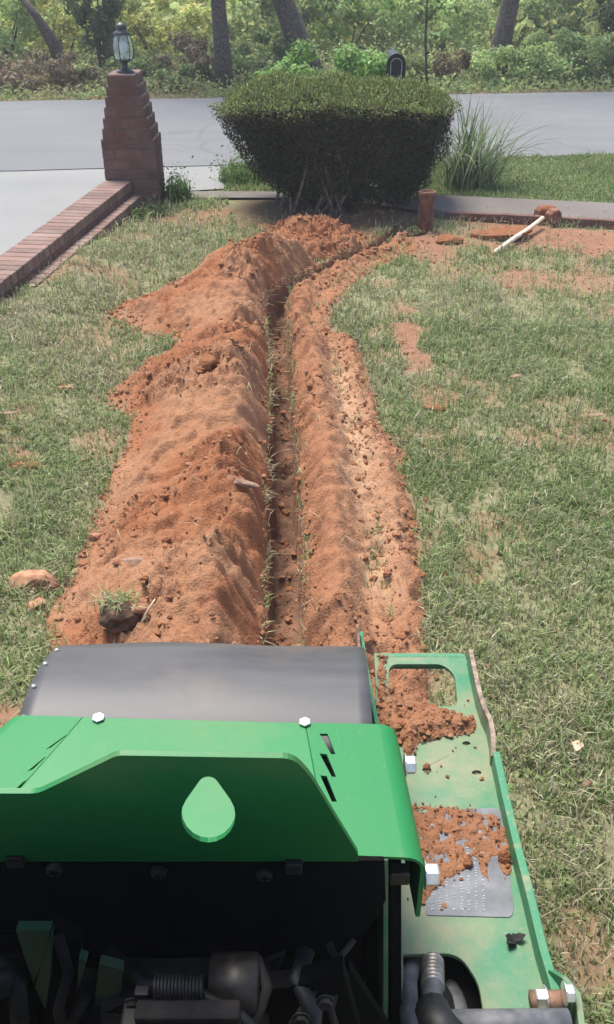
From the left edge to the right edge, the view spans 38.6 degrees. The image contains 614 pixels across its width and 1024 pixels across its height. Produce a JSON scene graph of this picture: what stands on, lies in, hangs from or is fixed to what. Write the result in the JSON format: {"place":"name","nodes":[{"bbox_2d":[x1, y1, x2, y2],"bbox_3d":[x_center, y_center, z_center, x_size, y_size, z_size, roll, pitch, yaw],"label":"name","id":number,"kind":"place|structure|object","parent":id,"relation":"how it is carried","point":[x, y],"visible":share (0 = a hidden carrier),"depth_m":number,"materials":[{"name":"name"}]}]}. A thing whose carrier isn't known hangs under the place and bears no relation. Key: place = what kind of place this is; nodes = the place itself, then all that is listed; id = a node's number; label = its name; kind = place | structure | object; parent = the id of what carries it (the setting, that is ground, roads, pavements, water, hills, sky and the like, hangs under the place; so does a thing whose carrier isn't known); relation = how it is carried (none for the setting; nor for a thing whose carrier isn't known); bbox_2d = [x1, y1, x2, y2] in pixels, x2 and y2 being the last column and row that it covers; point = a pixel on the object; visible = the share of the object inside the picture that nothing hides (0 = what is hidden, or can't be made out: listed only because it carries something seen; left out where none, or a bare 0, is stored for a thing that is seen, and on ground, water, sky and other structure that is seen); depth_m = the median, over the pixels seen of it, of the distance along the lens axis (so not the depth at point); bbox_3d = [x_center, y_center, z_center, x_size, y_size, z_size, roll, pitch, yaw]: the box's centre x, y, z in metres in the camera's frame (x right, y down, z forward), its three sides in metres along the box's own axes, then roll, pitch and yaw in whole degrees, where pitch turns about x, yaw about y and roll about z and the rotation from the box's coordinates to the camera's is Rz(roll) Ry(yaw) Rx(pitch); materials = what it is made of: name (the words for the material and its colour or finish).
{"place":"outdoors","nodes":[
{"label":"outdoors","id":0,"kind":"place"},
{"bbox_2d":[0,165,227,254],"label":"driveway","id":1,"kind":"structure","parent":0,"point":[31,202],"depth_m":6.97,"materials":[{"name":"concrete"}]},
{"bbox_2d":[0,21,613,1023],"bbox_3d":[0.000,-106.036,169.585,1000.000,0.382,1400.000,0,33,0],"label":"ground","id":2,"kind":"structure","parent":0,"point":[278,527],"depth_m":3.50,"materials":[{"name":"green plant"}]},
{"bbox_2d":[0,411,18,413],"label":"dead leaf","id":3,"kind":"object","parent":2,"relation":"on","point":[8,412],"visible":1,"depth_m":3.36,"materials":[{"name":"beige plant"}]},
{"bbox_2d":[0,0,40,68],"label":"roadside bush","id":4,"kind":"object","parent":2,"relation":"on","point":[25,26],"visible":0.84,"depth_m":13.61,"materials":[{"name":"green plant"}]},
{"bbox_2d":[6,460,42,472],"bbox_3d":[-1.033,-0.164,3.169,0.157,0.034,0.067,0,33,0],"label":"clay lump","id":5,"kind":"object","parent":2,"relation":"on","point":[19,466],"visible":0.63,"depth_m":3.16,"materials":[{"name":"brown soil"}]},
{"bbox_2d":[9,569,59,594],"bbox_3d":[-0.812,0.212,2.626,0.156,0.092,0.090,0,33,0],"label":"clay lump","id":6,"kind":"object","parent":2,"relation":"on","point":[33,576],"visible":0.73,"depth_m":2.59,"materials":[{"name":"orange soil"}]},
{"bbox_2d":[24,597,45,610],"bbox_3d":[-0.788,0.268,2.543,0.063,0.033,0.047,-11,34,-17],"label":"clay lump","id":7,"kind":"object","parent":2,"relation":"on","point":[38,600],"visible":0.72,"depth_m":2.53,"materials":[{"name":"orange soil"}]},
{"bbox_2d":[20,0,70,75],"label":"leaning tree trunk","id":8,"kind":"object","parent":2,"relation":"on","point":[52,42],"visible":0.58,"depth_m":12.26,"materials":[{"name":"brown plant"}]},
{"bbox_2d":[0,0,96,59],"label":"roadside bush","id":9,"kind":"object","parent":2,"relation":"on","point":[65,29],"visible":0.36,"depth_m":13.90,"materials":[{"name":"green plant"}]},
{"bbox_2d":[0,48,101,92],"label":"roadside bush","id":10,"kind":"object","parent":2,"relation":"on","point":[55,72],"visible":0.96,"depth_m":11.90,"materials":[{"name":"brown plant"}]},
{"bbox_2d":[55,384,75,390],"bbox_3d":[-1.042,-0.529,3.748,0.100,0.026,0.058,-12,35,-18],"label":"stone","id":11,"kind":"object","parent":2,"relation":"on","point":[69,387],"visible":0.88,"depth_m":3.73,"materials":[{"name":"beige stone"}]},
{"bbox_2d":[0,180,131,302],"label":"brick wall","id":12,"kind":"structure","parent":2,"relation":"on","point":[24,260],"depth_m":5.23,"materials":[{"name":"brown brick"}]},
{"bbox_2d":[26,194,142,286],"bbox_3d":[-1.372,-1.722,5.601,0.099,0.126,2.115,3,33,5],"label":"brick ledge","id":13,"kind":"object","parent":2,"relation":"on","point":[122,211],"visible":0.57,"depth_m":5.67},
{"bbox_2d":[59,0,129,70],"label":"roadside bush","id":14,"kind":"object","parent":2,"relation":"on","point":[99,27],"visible":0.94,"depth_m":12.82,"materials":[{"name":"green plant"}]},
{"bbox_2d":[102,0,126,66],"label":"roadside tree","id":15,"kind":"object","parent":2,"relation":"on","point":[107,54],"visible":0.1,"depth_m":14.06,"materials":[{"name":"green plant"}]},
{"bbox_2d":[72,53,165,90],"bbox_3d":[-2.534,-6.080,12.144,1.238,0.470,0.892,9,34,14],"label":"roadside bush","id":16,"kind":"object","parent":2,"relation":"on","point":[135,63],"visible":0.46,"depth_m":12.08,"materials":[{"name":"green plant"}]},
{"bbox_2d":[101,70,165,205],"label":"brick pillar","id":17,"kind":"structure","parent":2,"relation":"on","point":[131,145],"depth_m":6.27,"materials":[{"name":"brown brick"}]},
{"bbox_2d":[112,22,133,73],"bbox_3d":[-1.272,-3.210,6.065,0.144,0.310,0.147,0,33,0],"label":"post lantern","id":18,"kind":"object","parent":17,"relation":"on","point":[120,27],"visible":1,"depth_m":6.05,"materials":[{"name":"metal"}]},
{"bbox_2d":[130,205,145,221],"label":"weed clump","id":19,"kind":"object","parent":2,"relation":"on","point":[136,213],"visible":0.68,"depth_m":6.18,"materials":[{"name":"green plant"}]},
{"bbox_2d":[131,195,176,218],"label":"weed clump","id":20,"kind":"object","parent":2,"relation":"on","point":[158,209],"visible":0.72,"depth_m":6.27,"materials":[{"name":"green plant"}]},
{"bbox_2d":[106,0,211,59],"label":"roadside bush","id":21,"kind":"object","parent":2,"relation":"on","point":[139,24],"visible":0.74,"depth_m":14.12,"materials":[{"name":"green plant"}]},
{"bbox_2d":[144,61,195,91],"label":"roadside bush","id":22,"kind":"object","parent":2,"relation":"on","point":[180,76],"visible":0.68,"depth_m":11.89,"materials":[{"name":"green plant"}]},
{"bbox_2d":[143,29,213,86],"bbox_3d":[-1.741,-6.442,12.445,1.079,0.750,0.984,19,37,27],"label":"roadside bush","id":23,"kind":"object","parent":2,"relation":"on","point":[186,47],"visible":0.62,"depth_m":12.26,"materials":[{"name":"brown plant"}]},
{"bbox_2d":[162,151,199,204],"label":"weed clump","id":24,"kind":"object","parent":2,"relation":"on","point":[177,191],"visible":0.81,"depth_m":6.60,"materials":[{"name":"green plant"}]},
{"bbox_2d":[46,214,375,649],"bbox_3d":[-0.448,-0.844,4.089,1.290,0.354,4.791,4,33,6],"label":"soil heap","id":25,"kind":"object","parent":2,"relation":"on","point":[216,591],"visible":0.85,"depth_m":3.01,"materials":[{"name":"red soil"}]},
{"bbox_2d":[89,533,101,540],"bbox_3d":[-0.677,0.082,2.814,0.048,0.028,0.026,0,33,0],"label":"clay lump","id":26,"kind":"object","parent":25,"relation":"on","point":[94,536],"visible":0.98,"depth_m":2.81,"materials":[{"name":"orange soil"}]},
{"bbox_2d":[89,584,146,633],"bbox_3d":[-0.489,0.261,2.295,0.177,0.133,0.141,0,33,0],"label":"sod clump","id":27,"kind":"object","parent":25,"relation":"on","point":[117,616],"visible":0.96,"depth_m":2.27,"materials":[{"name":"green plant"}]},
{"bbox_2d":[131,603,146,613],"bbox_3d":[-0.443,0.253,2.284,0.054,0.026,0.035,0,33,0],"label":"stone","id":28,"kind":"object","parent":27,"relation":"on","point":[139,610],"visible":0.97,"depth_m":2.27,"materials":[{"name":"beige stone"}]},
{"bbox_2d":[121,556,144,565],"bbox_3d":[-0.498,0.144,2.540,0.092,0.025,0.031,5,33,8],"label":"bark chip","id":29,"kind":"object","parent":25,"relation":"on","point":[134,561],"visible":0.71,"depth_m":2.53,"materials":[{"name":"beige wood"}]},
{"bbox_2d":[141,599,155,621],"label":"twig","id":30,"kind":"object","parent":25,"relation":"on","point":[146,612],"visible":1,"depth_m":2.25,"materials":[{"name":"wood"}]},
{"bbox_2d":[193,366,211,371],"bbox_3d":[-0.420,-0.572,3.503,0.083,0.028,0.037,0,33,0],"label":"stone","id":31,"kind":"object","parent":25,"relation":"on","point":[197,368],"visible":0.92,"depth_m":3.49,"materials":[{"name":"red stone"}]},
{"bbox_2d":[201,354,218,369],"bbox_3d":[-0.385,-0.594,3.507,0.076,0.058,0.073,0,33,0],"label":"stone","id":32,"kind":"object","parent":25,"relation":"on","point":[211,361],"visible":0.98,"depth_m":3.48,"materials":[{"name":"orange stone"}]},
{"bbox_2d":[47,213,428,702],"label":"soil clods","id":33,"kind":"object","parent":25,"relation":"on","point":[83,562],"visible":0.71,"depth_m":3.06,"materials":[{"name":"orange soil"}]},
{"bbox_2d":[226,475,259,488],"bbox_3d":[-0.201,-0.091,2.730,0.131,0.023,0.032,17,36,25],"label":"bark chip","id":34,"kind":"object","parent":25,"relation":"on","point":[246,483],"visible":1,"depth_m":2.71,"materials":[{"name":"beige wood"}]},
{"bbox_2d":[211,0,233,89],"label":"roadside tree","id":35,"kind":"object","parent":2,"relation":"on","point":[222,57],"visible":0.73,"depth_m":11.77,"materials":[{"name":"grey plant"}]},
{"bbox_2d":[209,145,265,189],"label":"weed clump","id":36,"kind":"object","parent":2,"relation":"on","point":[240,173],"visible":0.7,"depth_m":7.15,"materials":[{"name":"green plant"}]},
{"bbox_2d":[227,0,338,60],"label":"roadside bush","id":37,"kind":"object","parent":2,"relation":"on","point":[268,9],"visible":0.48,"depth_m":14.81,"materials":[{"name":"green plant"}]},
{"bbox_2d":[268,290,303,645],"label":"trench crumbs","id":38,"kind":"object","parent":2,"relation":"on","point":[285,512],"visible":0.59,"depth_m":3.33,"materials":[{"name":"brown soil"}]},
{"bbox_2d":[0,624,584,1023],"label":"trencher","id":39,"kind":"object","parent":2,"relation":"on","point":[203,833],"visible":0.98,"depth_m":0.98,"materials":[{"name":"green paint"}]},
{"bbox_2d":[423,763,429,769],"bbox_3d":[0.191,0.406,1.398,0.012,0.012,0.010,0,33,0],"label":"soil lump","id":40,"kind":"object","parent":39,"relation":"on","point":[426,766],"visible":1,"depth_m":1.40,"materials":[{"name":"red soil"}]},
{"bbox_2d":[377,658,476,755],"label":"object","id":41,"kind":"structure","parent":39,"relation":"on","point":[443,728],"depth_m":1.47,"materials":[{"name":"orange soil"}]},
{"bbox_2d":[375,654,475,755],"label":"soil crumbs","id":42,"kind":"object","parent":41,"relation":"on","point":[402,723],"visible":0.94,"depth_m":1.47,"materials":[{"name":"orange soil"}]},
{"bbox_2d":[407,699,483,910],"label":"loose crumbs","id":43,"kind":"object","parent":39,"relation":"on","point":[444,905],"visible":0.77,"depth_m":1.26,"materials":[{"name":"brown soil"}]},
{"bbox_2d":[505,932,525,947],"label":"black leaf","id":44,"kind":"object","parent":39,"relation":"on","point":[513,939],"visible":1,"depth_m":1.15,"materials":[{"name":"black plant"}]},
{"bbox_2d":[192,191,418,209],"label":"walkway","id":45,"kind":"structure","parent":2,"relation":"on","point":[411,205],"depth_m":6.79,"materials":[{"name":"concrete"}]},
{"bbox_2d":[0,206,613,1000],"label":"dead straw","id":46,"kind":"object","parent":2,"relation":"on","point":[576,818],"visible":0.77,"depth_m":3.31,"materials":[{"name":"beige plant"}]},
{"bbox_2d":[0,1,613,100],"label":"undergrowth","id":47,"kind":"object","parent":2,"relation":"on","point":[66,91],"visible":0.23,"depth_m":12.30,"materials":[{"name":"green plant"}]},
{"bbox_2d":[208,27,296,81],"bbox_3d":[-0.759,-6.649,12.777,1.365,0.745,0.921,0,33,0],"label":"roadside bush","id":48,"kind":"object","parent":47,"relation":"on","point":[279,45],"visible":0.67,"depth_m":12.59,"materials":[{"name":"green plant"}]},
{"bbox_2d":[272,0,324,72],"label":"roadside tree","id":49,"kind":"object","parent":47,"relation":"on","point":[289,17],"visible":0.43,"depth_m":12.44,"materials":[{"name":"grey plant"}]},
{"bbox_2d":[298,0,419,50],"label":"roadside bush","id":50,"kind":"object","parent":47,"relation":"on","point":[341,11],"visible":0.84,"depth_m":14.96,"materials":[{"name":"green plant"}]},
{"bbox_2d":[379,0,458,83],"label":"sapling","id":51,"kind":"object","parent":47,"relation":"on","point":[426,13],"visible":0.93,"depth_m":7.26,"materials":[{"name":"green plant"}]},
{"bbox_2d":[362,0,498,56],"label":"roadside bush","id":52,"kind":"object","parent":47,"relation":"on","point":[459,21],"visible":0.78,"depth_m":14.93,"materials":[{"name":"green plant"}]},
{"bbox_2d":[0,0,613,58],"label":"woodland","id":53,"kind":"object","parent":2,"relation":"on","point":[176,5],"visible":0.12,"depth_m":15.70,"materials":[{"name":"green plant"}]},
{"bbox_2d":[0,215,613,823],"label":"lawn weeds","id":54,"kind":"object","parent":2,"relation":"on","point":[508,725],"visible":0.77,"depth_m":2.75,"materials":[{"name":"green plant"}]},
{"bbox_2d":[0,210,613,722],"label":"scattered crumbs","id":55,"kind":"object","parent":2,"relation":"on","point":[54,642],"visible":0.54,"depth_m":3.72,"materials":[{"name":"red soil"}]},
{"bbox_2d":[248,38,387,129],"bbox_3d":[0.087,-3.371,7.342,1.311,1.053,0.851,0,33,0],"label":"leafy shrub","id":56,"kind":"object","parent":2,"relation":"on","point":[357,60],"visible":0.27,"depth_m":7.03,"materials":[{"name":"green plant"}]},
{"bbox_2d":[207,66,463,215],"bbox_3d":[0.185,-2.684,6.346,1.812,0.974,1.256,0,33,0],"label":"clipped hedge","id":57,"kind":"object","parent":2,"relation":"on","point":[359,141],"visible":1,"depth_m":6.02,"materials":[{"name":"green plant"}]},
{"bbox_2d":[284,230,428,701],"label":"soil bank","id":58,"kind":"structure","parent":2,"relation":"on","point":[332,504],"depth_m":2.92,"materials":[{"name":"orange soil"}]},
{"bbox_2d":[384,49,405,125],"bbox_3d":[0.705,-3.326,7.327,0.150,0.936,0.467,0,33,0],"label":"mailbox","id":59,"kind":"object","parent":2,"relation":"on","point":[396,64],"visible":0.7,"depth_m":6.94,"materials":[{"name":"black metal"}]},
{"bbox_2d":[367,52,433,82],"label":"roadside bush","id":60,"kind":"object","parent":2,"relation":"on","point":[415,65],"visible":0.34,"depth_m":12.63,"materials":[{"name":"green plant"}]},
{"bbox_2d":[417,189,435,236],"bbox_3d":[0.803,-2.006,5.925,0.120,0.316,0.119,0,33,0],"label":"short post","id":61,"kind":"object","parent":2,"relation":"on","point":[427,197],"visible":0.98,"depth_m":5.88,"materials":[{"name":"ceramic"}]},
{"bbox_2d":[423,404,446,411],"bbox_3d":[0.532,-0.431,3.650,0.112,0.032,0.062,0,33,0],"label":"clay lump","id":62,"kind":"object","parent":2,"relation":"on","point":[435,408],"visible":0.67,"depth_m":3.64,"materials":[{"name":"brown soil"}]},
{"bbox_2d":[436,235,463,243],"bbox_3d":[0.927,-1.768,5.717,0.180,0.065,0.116,0,33,0],"label":"clay chunk","id":63,"kind":"object","parent":2,"relation":"on","point":[443,239],"visible":0.87,"depth_m":5.68,"materials":[{"name":"orange soil"}]},
{"bbox_2d":[429,49,471,84],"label":"roadside bush","id":64,"kind":"object","parent":2,"relation":"on","point":[464,59],"visible":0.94,"depth_m":12.32,"materials":[{"name":"brown plant"}]},
{"bbox_2d":[464,44,532,87],"bbox_3d":[2.732,-6.357,12.493,1.008,0.560,1.015,0,33,0],"label":"roadside bush","id":65,"kind":"object","parent":2,"relation":"on","point":[501,55],"visible":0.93,"depth_m":12.27,"materials":[{"name":"green plant"}]},
{"bbox_2d":[434,83,566,191],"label":"ornamental grass","id":66,"kind":"object","parent":2,"relation":"on","point":[464,165],"depth_m":6.90,"materials":[{"name":"green plant"}]},
{"bbox_2d":[469,227,532,238],"bbox_3d":[1.297,-1.858,5.845,0.419,0.057,0.250,0,33,0],"label":"clay slab","id":67,"kind":"object","parent":2,"relation":"on","point":[492,232],"depth_m":5.82,"materials":[{"name":"orange soil"}]},
{"bbox_2d":[488,0,519,80],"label":"roadside tree","id":68,"kind":"object","parent":2,"relation":"on","point":[503,33],"visible":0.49,"depth_m":12.63,"materials":[{"name":"brown plant"}]},
{"bbox_2d":[417,195,613,221],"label":"walkway","id":69,"kind":"structure","parent":2,"relation":"on","point":[449,203],"depth_m":6.37,"materials":[{"name":"concrete"}]},
{"bbox_2d":[492,204,561,255],"bbox_3d":[1.478,-1.874,5.796,0.200,0.127,1.016,16,36,23],"label":"sledgehammer","id":70,"kind":"object","parent":2,"relation":"on","point":[548,213],"visible":0.94,"depth_m":6.03,"materials":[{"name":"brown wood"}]},
{"bbox_2d":[451,211,613,228],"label":"path edging","id":71,"kind":"object","parent":2,"relation":"on","point":[583,222],"visible":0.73,"depth_m":6.12,"materials":[{"name":"red brick"}]},
{"bbox_2d":[492,0,613,51],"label":"roadside bush","id":72,"kind":"object","parent":2,"relation":"on","point":[533,9],"visible":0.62,"depth_m":15.47,"materials":[{"name":"green plant"}]},
{"bbox_2d":[515,26,606,82],"bbox_3d":[3.466,-6.458,12.462,1.170,0.761,1.228,-27,41,-35],"label":"roadside bush","id":73,"kind":"object","parent":2,"relation":"on","point":[565,47],"visible":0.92,"depth_m":12.30,"materials":[{"name":"green plant"}]},
{"bbox_2d":[572,740,583,750],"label":"dead leaf","id":74,"kind":"object","parent":2,"relation":"on","point":[577,746],"visible":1,"depth_m":2.04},
{"bbox_2d":[584,780,590,786],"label":"dead leaf","id":75,"kind":"object","parent":2,"relation":"on","point":[587,783],"visible":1,"depth_m":1.96,"materials":[{"name":"plant"}]},
{"bbox_2d":[570,32,613,85],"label":"roadside bush","id":76,"kind":"object","parent":2,"relation":"on","point":[608,45],"visible":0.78,"depth_m":12.33,"materials":[{"name":"green plant"}]},
{"bbox_2d":[588,412,604,415],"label":"dead leaf","id":77,"kind":"object","parent":2,"relation":"on","point":[595,414],"visible":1,"depth_m":3.48,"materials":[{"name":"beige plant"}]},
{"bbox_2d":[591,0,613,66],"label":"roadside bush","id":78,"kind":"object","parent":2,"relation":"on","point":[605,16],"visible":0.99,"depth_m":13.95,"materials":[{"name":"green plant"}]},
{"bbox_2d":[598,52,613,80],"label":"roadside bush","id":79,"kind":"object","parent":2,"relation":"on","point":[602,73],"visible":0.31,"depth_m":12.64,"materials":[{"name":"green plant"}]},
{"bbox_2d":[0,92,613,170],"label":"road","id":80,"kind":"structure","parent":0,"point":[50,134],"depth_m":9.45,"materials":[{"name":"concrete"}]},
{"bbox_2d":[219,150,613,202],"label":"verge grass","id":81,"kind":"structure","parent":0,"point":[531,175],"depth_m":7.17,"materials":[{"name":"green plant"}]},
{"bbox_2d":[412,805,511,904],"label":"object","id":82,"kind":"structure","parent":0,"point":[489,849],"depth_m":1.29,"materials":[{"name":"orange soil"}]},
{"bbox_2d":[414,802,512,895],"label":"soil crumbs","id":83,"kind":"object","parent":82,"relation":"on","point":[469,814],"visible":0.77,"depth_m":1.30,"materials":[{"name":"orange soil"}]},
{"bbox_2d":[463,857,472,867],"bbox_3d":[0.229,0.501,1.252,0.014,0.020,0.014,0,33,0],"label":"soil lump","id":84,"kind":"object","parent":82,"relation":"on","point":[468,862],"visible":1,"depth_m":1.25,"materials":[{"name":"red soil"}]},
{"bbox_2d":[498,849,511,863],"bbox_3d":[0.283,0.496,1.258,0.019,0.027,0.019,0,33,0],"label":"soil lump","id":85,"kind":"object","parent":82,"relation":"on","point":[504,856],"visible":1,"depth_m":1.25,"materials":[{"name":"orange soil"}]}
]}

